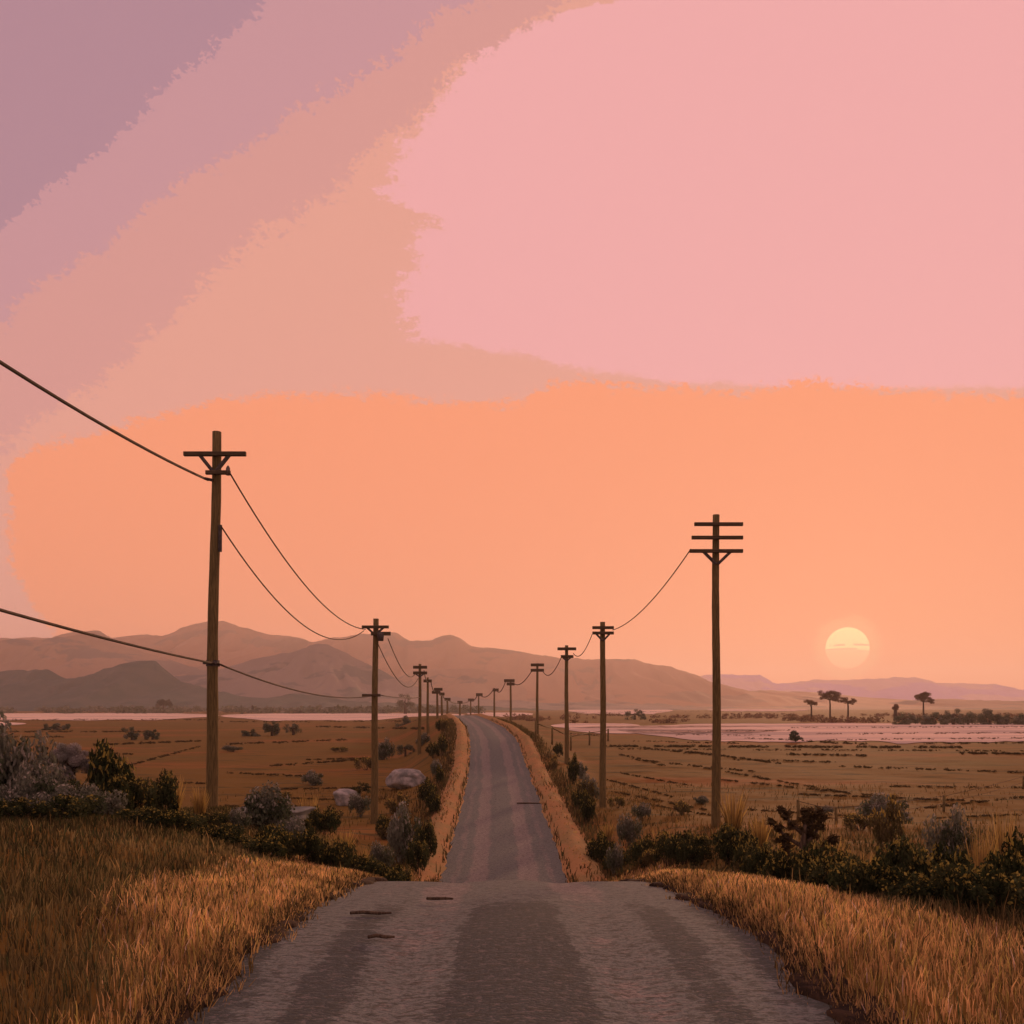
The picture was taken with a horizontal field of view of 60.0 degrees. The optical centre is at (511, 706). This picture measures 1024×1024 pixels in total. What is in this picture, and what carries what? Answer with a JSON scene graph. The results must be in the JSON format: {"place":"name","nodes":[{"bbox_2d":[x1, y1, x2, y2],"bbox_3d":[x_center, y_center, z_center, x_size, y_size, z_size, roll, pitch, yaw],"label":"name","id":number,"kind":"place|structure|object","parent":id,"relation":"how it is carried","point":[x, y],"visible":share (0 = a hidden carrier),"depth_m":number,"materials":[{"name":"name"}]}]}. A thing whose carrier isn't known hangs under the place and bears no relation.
{"place":"outdoors","nodes":[
{"label":"outdoors","id":0,"kind":"place"},
{"bbox_2d":[0,713,218,720],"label":"pale field","id":1,"kind":"structure","parent":0,"point":[79,716],"depth_m":465.03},
{"bbox_2d":[0,660,542,710],"bbox_3d":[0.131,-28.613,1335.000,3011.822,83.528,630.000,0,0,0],"label":"hills","id":2,"kind":"structure","parent":0,"point":[149,683],"depth_m":1265.02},
{"bbox_2d":[222,713,462,720],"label":"pale field","id":3,"kind":"structure","parent":0,"point":[316,716],"depth_m":465.03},
{"bbox_2d":[66,644,712,709],"bbox_3d":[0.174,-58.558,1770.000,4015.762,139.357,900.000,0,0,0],"label":"hills","id":4,"kind":"structure","parent":0,"point":[324,669],"depth_m":1690.31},
{"bbox_2d":[404,713,470,880],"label":"dirt shoulder","id":5,"kind":"object","parent":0,"point":[442,829],"visible":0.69,"depth_m":41.63},
{"bbox_2d":[0,621,967,706],"bbox_3d":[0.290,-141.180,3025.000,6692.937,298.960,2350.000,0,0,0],"label":"hills","id":6,"kind":"structure","parent":0,"point":[634,681],"depth_m":2758.93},
{"bbox_2d":[184,715,839,1023],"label":"road","id":7,"kind":"structure","parent":0,"point":[621,952],"depth_m":6.85,"materials":[{"name":"grey asphalt"}]},
{"bbox_2d":[0,709,1023,1023],"bbox_3d":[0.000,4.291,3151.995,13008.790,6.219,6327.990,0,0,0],"label":"ground","id":8,"kind":"structure","parent":0,"point":[234,787],"depth_m":65.66,"materials":[{"name":"brown soil"}]},
{"bbox_2d":[0,785,29,802],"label":"grey shrub","id":9,"kind":"object","parent":8,"relation":"on","point":[6,793],"visible":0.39,"depth_m":12.71,"materials":[{"name":"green plant"}]},
{"bbox_2d":[0,797,44,821],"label":"shrub","id":10,"kind":"object","parent":8,"relation":"on","point":[13,809],"visible":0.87,"depth_m":11.94,"materials":[{"name":"green plant"}]},
{"bbox_2d":[6,758,51,795],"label":"grey shrub","id":11,"kind":"object","parent":8,"relation":"on","point":[37,768],"visible":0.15,"depth_m":13.41,"materials":[{"name":"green plant"}]},
{"bbox_2d":[0,711,58,796],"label":"grey shrub","id":12,"kind":"object","parent":8,"relation":"on","point":[10,764],"visible":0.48,"depth_m":13.91,"materials":[{"name":"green plant"}]},
{"bbox_2d":[12,761,80,815],"bbox_3d":[-6.828,1.291,13.027,0.733,0.978,0.909,0,0,28],"label":"grey shrub","id":13,"kind":"object","parent":8,"relation":"on","point":[47,785],"visible":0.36,"depth_m":12.93,"materials":[{"name":"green plant"}]},
{"bbox_2d":[27,783,87,817],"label":"grey shrub","id":14,"kind":"object","parent":8,"relation":"on","point":[65,790],"visible":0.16,"depth_m":12.58,"materials":[{"name":"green plant"}]},
{"bbox_2d":[43,742,89,783],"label":"round bush","id":15,"kind":"object","parent":8,"relation":"on","point":[73,758],"visible":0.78,"depth_m":15.38,"materials":[{"name":"plant"}]},
{"bbox_2d":[37,793,100,819],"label":"shrub","id":16,"kind":"object","parent":8,"relation":"on","point":[83,806],"visible":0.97,"depth_m":11.92,"materials":[{"name":"green plant"}]},
{"bbox_2d":[68,781,109,814],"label":"grey shrub","id":17,"kind":"object","parent":8,"relation":"on","point":[89,791],"visible":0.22,"depth_m":12.98,"materials":[{"name":"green plant"}]},
{"bbox_2d":[78,783,127,815],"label":"grey shrub","id":18,"kind":"object","parent":8,"relation":"on","point":[117,802],"visible":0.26,"depth_m":13.40,"materials":[{"name":"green plant"}]},
{"bbox_2d":[84,738,136,789],"bbox_3d":[-7.018,1.361,15.567,0.867,1.670,1.352,0,0,-19],"label":"shrub","id":19,"kind":"object","parent":8,"relation":"on","point":[104,765],"visible":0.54,"depth_m":15.18,"materials":[{"name":"green plant"}]},
{"bbox_2d":[87,772,134,814],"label":"shrub","id":20,"kind":"object","parent":8,"relation":"on","point":[117,783],"visible":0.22,"depth_m":13.97,"materials":[{"name":"green plant"}]},
{"bbox_2d":[107,775,160,814],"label":"shrub","id":21,"kind":"object","parent":8,"relation":"on","point":[137,790],"visible":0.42,"depth_m":14.97,"materials":[{"name":"green plant"}]},
{"bbox_2d":[128,806,178,828],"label":"shrub","id":22,"kind":"object","parent":8,"relation":"on","point":[150,815],"visible":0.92,"depth_m":12.51,"materials":[{"name":"green plant"}]},
{"bbox_2d":[147,768,179,812],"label":"shrub","id":23,"kind":"object","parent":8,"relation":"on","point":[166,785],"visible":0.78,"depth_m":15.73,"materials":[{"name":"green plant"}]},
{"bbox_2d":[166,810,200,831],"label":"shrub","id":24,"kind":"object","parent":8,"relation":"on","point":[183,818],"visible":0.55,"depth_m":12.97,"materials":[{"name":"green plant"}]},
{"bbox_2d":[191,784,211,814],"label":"grass tuft","id":25,"kind":"object","parent":8,"relation":"on","point":[198,806],"visible":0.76,"depth_m":16.96,"materials":[{"name":"beige plant"}]},
{"bbox_2d":[183,431,245,806],"bbox_3d":[-6.846,-1.653,20.567,1.425,9.462,0.414,0,0,0],"label":"utility pole","id":26,"kind":"object","parent":8,"relation":"on","point":[216,454],"visible":0.94,"depth_m":20.50,"materials":[{"name":"brown wood"}]},
{"bbox_2d":[0,360,208,480],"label":"power line","id":27,"kind":"object","parent":26,"relation":"attached to","point":[24,377],"visible":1,"depth_m":14.64,"materials":[{"name":"metal"}]},
{"bbox_2d":[0,608,213,663],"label":"power line","id":28,"kind":"object","parent":26,"relation":"attached to","point":[72,629],"visible":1,"depth_m":14.55,"materials":[{"name":"metal"}]},
{"bbox_2d":[230,473,365,629],"bbox_3d":[-6.420,-4.298,29.398,0.040,2.174,18.006,0,0,0],"label":"power line","id":29,"kind":"object","parent":26,"relation":"attached to","point":[283,556],"visible":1,"depth_m":24.77,"materials":[{"name":"metal"}]},
{"bbox_2d":[199,822,245,840],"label":"shrub","id":30,"kind":"object","parent":8,"relation":"on","point":[221,831],"visible":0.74,"depth_m":13.53,"materials":[{"name":"green plant"}]},
{"bbox_2d":[228,807,251,828],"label":"grey shrub","id":31,"kind":"object","parent":8,"relation":"on","point":[239,817],"visible":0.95,"depth_m":15.93,"materials":[{"name":"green plant"}]},
{"bbox_2d":[0,705,485,713],"bbox_3d":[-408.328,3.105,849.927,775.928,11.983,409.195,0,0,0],"label":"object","id":32,"kind":"object","parent":8,"relation":"on","point":[241,709],"visible":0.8,"depth_m":728.68,"materials":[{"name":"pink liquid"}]},
{"bbox_2d":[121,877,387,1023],"bbox_3d":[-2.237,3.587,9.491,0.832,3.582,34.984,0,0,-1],"label":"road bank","id":33,"kind":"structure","parent":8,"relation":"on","point":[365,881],"depth_m":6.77,"materials":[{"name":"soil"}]},
{"bbox_2d":[242,834,287,857],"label":"shrub","id":34,"kind":"object","parent":8,"relation":"on","point":[266,843],"visible":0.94,"depth_m":13.11,"materials":[{"name":"green plant"}]},
{"bbox_2d":[239,780,294,827],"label":"grey shrub","id":35,"kind":"object","parent":8,"relation":"on","point":[267,804],"visible":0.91,"depth_m":17.80,"materials":[{"name":"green plant"}]},
{"bbox_2d":[251,823,293,854],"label":"shrub","id":36,"kind":"object","parent":8,"relation":"on","point":[268,830],"visible":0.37,"depth_m":14.03,"materials":[{"name":"green plant"}]},
{"bbox_2d":[237,806,316,826],"bbox_3d":[-5.248,2.355,18.873,2.033,0.396,1.518,0,0,0],"label":"rock slab","id":37,"kind":"object","parent":8,"relation":"on","point":[303,812],"visible":0.14,"depth_m":18.64,"materials":[{"name":"grey stone"}]},
{"bbox_2d":[274,815,306,837],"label":"grey shrub","id":38,"kind":"object","parent":8,"relation":"on","point":[291,826],"visible":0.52,"depth_m":16.94,"materials":[{"name":"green plant"}]},
{"bbox_2d":[283,827,323,861],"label":"shrub","id":39,"kind":"object","parent":8,"relation":"on","point":[308,847],"visible":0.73,"depth_m":14.43,"materials":[{"name":"green plant"}]},
{"bbox_2d":[306,804,340,834],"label":"shrub","id":40,"kind":"object","parent":8,"relation":"on","point":[329,821],"visible":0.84,"depth_m":23.93,"materials":[{"name":"green plant"}]},
{"bbox_2d":[311,837,356,867],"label":"shrub","id":41,"kind":"object","parent":8,"relation":"on","point":[343,852],"visible":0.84,"depth_m":14.70,"materials":[{"name":"green plant"}]},
{"bbox_2d":[333,789,359,805],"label":"boulder","id":42,"kind":"object","parent":8,"relation":"on","point":[341,797],"visible":0.53,"depth_m":46.01,"materials":[{"name":"stone"}]},
{"bbox_2d":[347,792,370,817],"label":"grey shrub","id":43,"kind":"object","parent":8,"relation":"on","point":[358,803],"visible":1,"depth_m":41.40,"materials":[{"name":"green plant"}]},
{"bbox_2d":[350,858,383,874],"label":"shrub","id":44,"kind":"object","parent":8,"relation":"on","point":[366,868],"visible":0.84,"depth_m":14.94,"materials":[{"name":"green plant"}]},
{"bbox_2d":[362,618,390,823],"bbox_3d":[-5.859,0.933,38.493,1.244,9.534,0.522,0,0,12],"label":"utility pole","id":45,"kind":"object","parent":8,"relation":"on","point":[377,634],"visible":0.92,"depth_m":38.48,"materials":[{"name":"brown wood"}]},
{"bbox_2d":[370,840,394,866],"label":"grey shrub","id":46,"kind":"object","parent":8,"relation":"on","point":[386,856],"visible":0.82,"depth_m":23.85,"materials":[{"name":"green plant"}]},
{"bbox_2d":[378,737,394,759],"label":"grey shrub","id":47,"kind":"object","parent":8,"relation":"on","point":[385,748],"visible":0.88,"depth_m":86.33,"materials":[{"name":"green plant"}]},
{"bbox_2d":[386,799,422,863],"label":"grey shrub","id":48,"kind":"object","parent":8,"relation":"on","point":[400,835],"visible":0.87,"depth_m":29.73,"materials":[{"name":"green plant"}]},
{"bbox_2d":[385,769,425,788],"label":"boulder","id":49,"kind":"object","parent":8,"relation":"on","point":[400,778],"visible":0.81,"depth_m":53.65,"materials":[{"name":"stone"}]},
{"bbox_2d":[405,838,429,873],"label":"shrub","id":50,"kind":"object","parent":8,"relation":"on","point":[421,857],"visible":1,"depth_m":26.90,"materials":[{"name":"green plant"}]},
{"bbox_2d":[413,664,426,755],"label":"utility pole","id":51,"kind":"object","parent":8,"relation":"on","point":[419,667],"visible":0.91,"depth_m":79.86,"materials":[{"name":"brown wood"}]},
{"bbox_2d":[413,819,437,861],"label":"shrub","id":52,"kind":"object","parent":8,"relation":"on","point":[427,834],"visible":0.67,"depth_m":28.97,"materials":[{"name":"green plant"}]},
{"bbox_2d":[425,788,440,813],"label":"shrub","id":53,"kind":"object","parent":8,"relation":"on","point":[432,799],"visible":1,"depth_m":39.91,"materials":[{"name":"green plant"}]},
{"bbox_2d":[353,717,658,881],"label":"bank grass","id":54,"kind":"structure","parent":8,"relation":"on","point":[453,734],"depth_m":45.73,"materials":[{"name":"brown plant"}]},
{"bbox_2d":[416,720,603,880],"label":"shoulder grass","id":55,"kind":"structure","parent":8,"relation":"on","point":[540,784],"depth_m":41.68,"materials":[{"name":"brown plant"}]},
{"bbox_2d":[0,805,1023,1023],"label":"brown grass","id":56,"kind":"structure","parent":8,"relation":"on","point":[945,905],"depth_m":7.42,"materials":[{"name":"brown plant"}]},
{"bbox_2d":[7,709,1023,818],"bbox_3d":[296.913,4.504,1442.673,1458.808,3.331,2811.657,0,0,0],"label":"field scrub","id":57,"kind":"object","parent":8,"relation":"on","point":[727,756],"visible":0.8,"depth_m":88.93,"materials":[{"name":"brown plant"}]},
{"bbox_2d":[12,853,1023,1023],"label":"verge grass","id":58,"kind":"structure","parent":8,"relation":"on","point":[262,891],"depth_m":6.82,"materials":[{"name":"brown plant"}]},
{"bbox_2d":[125,872,912,1023],"bbox_3d":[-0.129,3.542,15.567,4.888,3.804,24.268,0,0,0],"label":"edge grass","id":59,"kind":"structure","parent":8,"relation":"on","point":[322,894],"depth_m":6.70,"materials":[{"name":"brown plant"}]},
{"bbox_2d":[557,645,575,764],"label":"utility pole","id":60,"kind":"object","parent":8,"relation":"on","point":[566,656],"visible":0.95,"depth_m":63.87,"materials":[{"name":"brown wood"}]},
{"bbox_2d":[578,787,596,823],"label":"shrub","id":61,"kind":"object","parent":8,"relation":"on","point":[587,805],"visible":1,"depth_m":37.85,"materials":[{"name":"green plant"}]},
{"bbox_2d":[585,830,616,862],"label":"shrub","id":62,"kind":"object","parent":8,"relation":"on","point":[598,848],"visible":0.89,"depth_m":29.69,"materials":[{"name":"green plant"}]},
{"bbox_2d":[592,622,613,807],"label":"utility pole","id":63,"kind":"object","parent":8,"relation":"on","point":[602,632],"visible":0.94,"depth_m":42.77,"materials":[{"name":"brown wood"}]},
{"bbox_2d":[184,771,1022,880],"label":"field grass","id":64,"kind":"structure","parent":8,"relation":"on","point":[700,828],"depth_m":39.96,"materials":[{"name":"brown plant"}]},
{"bbox_2d":[605,842,623,876],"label":"grey shrub","id":65,"kind":"object","parent":8,"relation":"on","point":[615,859],"visible":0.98,"depth_m":25.97,"materials":[{"name":"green plant"}]},
{"bbox_2d":[616,812,642,849],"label":"grey shrub","id":66,"kind":"object","parent":8,"relation":"on","point":[628,831],"visible":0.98,"depth_m":30.82,"materials":[{"name":"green plant"}]},
{"bbox_2d":[625,833,656,868],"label":"shrub","id":67,"kind":"object","parent":8,"relation":"on","point":[636,850],"visible":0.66,"depth_m":23.80,"materials":[{"name":"green plant"}]},
{"bbox_2d":[654,831,679,865],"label":"shrub","id":68,"kind":"object","parent":8,"relation":"on","point":[659,846],"visible":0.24,"depth_m":22.12,"materials":[{"name":"green plant"}]},
{"bbox_2d":[663,828,694,865],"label":"shrub","id":69,"kind":"object","parent":8,"relation":"on","point":[671,846],"visible":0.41,"depth_m":21.02,"materials":[{"name":"green plant"}]},
{"bbox_2d":[675,833,714,866],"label":"shrub","id":70,"kind":"object","parent":8,"relation":"on","point":[697,851],"visible":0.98,"depth_m":19.96,"materials":[{"name":"green plant"}]},
{"bbox_2d":[689,514,742,826],"bbox_3d":[5.861,-0.732,25.573,1.521,9.625,0.371,0,0,0],"label":"utility pole","id":71,"kind":"object","parent":8,"relation":"on","point":[715,550],"visible":0.93,"depth_m":25.50,"materials":[{"name":"brown wood"}]},
{"bbox_2d":[716,793,749,831],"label":"grass tuft","id":72,"kind":"object","parent":8,"relation":"on","point":[736,818],"visible":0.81,"depth_m":23.94,"materials":[{"name":"beige plant"}]},
{"bbox_2d":[710,822,757,865],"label":"shrub","id":73,"kind":"object","parent":8,"relation":"on","point":[729,838],"visible":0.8,"depth_m":18.82,"materials":[{"name":"green plant"}]},
{"bbox_2d":[733,837,772,874],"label":"shrub","id":74,"kind":"object","parent":8,"relation":"on","point":[742,856],"visible":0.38,"depth_m":15.96,"materials":[{"name":"green plant"}]},
{"bbox_2d":[748,815,771,847],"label":"grass tuft","id":75,"kind":"object","parent":8,"relation":"on","point":[760,833],"visible":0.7,"depth_m":19.96,"materials":[{"name":"beige plant"}]},
{"bbox_2d":[503,712,1018,723],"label":"scrub","id":76,"kind":"object","parent":8,"relation":"on","point":[793,716],"visible":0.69,"depth_m":362.45,"materials":[{"name":"brown plant"}]},
{"bbox_2d":[744,846,785,874],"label":"shrub","id":77,"kind":"object","parent":8,"relation":"on","point":[753,865],"visible":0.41,"depth_m":14.61,"materials":[{"name":"green plant"}]},
{"bbox_2d":[762,846,813,879],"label":"shrub","id":78,"kind":"object","parent":8,"relation":"on","point":[777,867],"visible":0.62,"depth_m":11.94,"materials":[{"name":"green plant"}]},
{"bbox_2d":[765,805,841,876],"bbox_3d":[4.603,2.319,14.095,1.203,1.503,0.705,0,0,20],"label":"shrub","id":79,"kind":"object","parent":8,"relation":"on","point":[807,828],"visible":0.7,"depth_m":14.09,"materials":[{"name":"green plant"}]},
{"bbox_2d":[791,840,847,882],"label":"shrub","id":80,"kind":"object","parent":8,"relation":"on","point":[837,857],"visible":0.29,"depth_m":11.44,"materials":[{"name":"green plant"}]},
{"bbox_2d":[798,856,842,890],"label":"shrub","id":81,"kind":"object","parent":8,"relation":"on","point":[814,874],"visible":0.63,"depth_m":10.43,"materials":[{"name":"green plant"}]},
{"bbox_2d":[842,812,875,830],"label":"shrub","id":82,"kind":"object","parent":8,"relation":"on","point":[856,819],"visible":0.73,"depth_m":24.25,"materials":[{"name":"green plant"}]},
{"bbox_2d":[827,855,900,896],"bbox_3d":[3.661,1.840,9.283,0.803,0.586,0.515,0,0,-3],"label":"shrub","id":83,"kind":"object","parent":8,"relation":"on","point":[861,878],"visible":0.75,"depth_m":9.15,"materials":[{"name":"green plant"}]},
{"bbox_2d":[855,791,913,823],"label":"grey shrub","id":84,"kind":"object","parent":8,"relation":"on","point":[869,807],"visible":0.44,"depth_m":34.91,"materials":[{"name":"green plant"}]},
{"bbox_2d":[869,793,904,847],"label":"shrub","id":85,"kind":"object","parent":8,"relation":"on","point":[879,830],"visible":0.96,"depth_m":19.96,"materials":[{"name":"green plant"}]},
{"bbox_2d":[869,833,934,884],"bbox_3d":[4.617,2.013,10.550,0.789,1.086,0.820,0,0,-9],"label":"shrub","id":86,"kind":"object","parent":8,"relation":"on","point":[901,854],"visible":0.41,"depth_m":10.39,"materials":[{"name":"green plant"}]},
{"bbox_2d":[871,865,940,907],"bbox_3d":[3.907,1.854,8.882,0.543,0.466,0.847,0,0,-2],"label":"shrub","id":87,"kind":"object","parent":8,"relation":"on","point":[916,886],"visible":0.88,"depth_m":8.73,"materials":[{"name":"green plant"}]},
{"bbox_2d":[796,776,1023,824],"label":"fence","id":88,"kind":"object","parent":8,"relation":"on","point":[836,811],"visible":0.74,"depth_m":31.23,"materials":[{"name":"brown wood"}]},
{"bbox_2d":[911,840,973,878],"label":"shrub","id":89,"kind":"object","parent":8,"relation":"on","point":[939,857],"visible":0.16,"depth_m":10.69,"materials":[{"name":"green plant"}]},
{"bbox_2d":[921,802,977,865],"bbox_3d":[8.412,2.637,17.027,1.004,1.634,0.810,0,0,-23],"label":"grey shrub","id":90,"kind":"object","parent":8,"relation":"on","point":[953,836],"visible":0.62,"depth_m":16.96,"materials":[{"name":"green plant"}]},
{"bbox_2d":[929,860,992,912],"bbox_3d":[4.265,1.744,8.397,0.513,0.587,0.799,0,0,11],"label":"shrub","id":91,"kind":"object","parent":8,"relation":"on","point":[946,878],"visible":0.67,"depth_m":8.27,"materials":[{"name":"green plant"}]},
{"bbox_2d":[958,824,1000,872],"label":"grass tuft","id":92,"kind":"object","parent":8,"relation":"on","point":[977,860],"visible":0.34,"depth_m":15.01,"materials":[{"name":"beige plant"}]},
{"bbox_2d":[956,869,1023,918],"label":"shrub","id":93,"kind":"object","parent":8,"relation":"on","point":[998,886],"visible":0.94,"depth_m":7.96,"materials":[{"name":"green plant"}]},
{"bbox_2d":[981,847,1023,902],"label":"shrub","id":94,"kind":"object","parent":8,"relation":"on","point":[1012,866],"visible":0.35,"depth_m":8.81,"materials":[{"name":"green plant"}]},
{"bbox_2d":[987,806,1018,855],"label":"grass tuft","id":95,"kind":"object","parent":8,"relation":"on","point":[999,842],"visible":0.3,"depth_m":16.00,"materials":[{"name":"beige plant"}]},
{"bbox_2d":[984,826,1023,865],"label":"shrub","id":96,"kind":"object","parent":8,"relation":"on","point":[1014,841],"visible":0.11,"depth_m":11.26,"materials":[{"name":"green plant"}]},
{"bbox_2d":[0,633,1023,709],"bbox_3d":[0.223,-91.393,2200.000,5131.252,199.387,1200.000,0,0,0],"label":"hills","id":97,"kind":"structure","parent":0,"point":[78,655],"depth_m":2177.75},
{"bbox_2d":[0,805,1023,932],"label":"olive grass","id":98,"kind":"structure","parent":0,"point":[40,830],"depth_m":10.46,"materials":[{"name":"plant"}]},
{"bbox_2d":[0,0,1023,689],"label":"sky","id":99,"kind":"structure","parent":0,"point":[488,305],"materials":[{"name":"orange"}]},
{"bbox_2d":[472,713,619,882],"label":"dirt shoulder","id":100,"kind":"object","parent":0,"point":[572,842],"visible":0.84,"depth_m":38.26},
{"bbox_2d":[551,723,639,727],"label":"pale field","id":101,"kind":"structure","parent":0,"point":[581,725],"depth_m":237.28,"materials":[{"name":"pink"}]},
{"bbox_2d":[569,710,672,713],"bbox_3d":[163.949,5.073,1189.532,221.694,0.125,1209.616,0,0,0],"label":"pale field","id":102,"kind":"structure","parent":0,"point":[612,711],"depth_m":929.12,"materials":[{"name":"pink"}]},
{"bbox_2d":[569,726,778,733],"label":"pale field","id":103,"kind":"structure","parent":0,"point":[613,729],"depth_m":183.84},
{"bbox_2d":[618,723,1023,743],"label":"pale field","id":104,"kind":"structure","parent":0,"point":[846,731],"depth_m":167.18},
{"bbox_2d":[825,627,869,668],"bbox_3d":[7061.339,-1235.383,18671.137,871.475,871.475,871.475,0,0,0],"label":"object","id":105,"kind":"object","parent":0,"point":[847,647],"visible":1,"depth_m":18368.79,"materials":[{"name":"yellow"}]},
{"bbox_2d":[700,674,1023,700],"bbox_3d":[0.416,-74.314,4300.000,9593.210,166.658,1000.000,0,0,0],"label":"hills","id":106,"kind":"structure","parent":0,"point":[902,688],"depth_m":4234.30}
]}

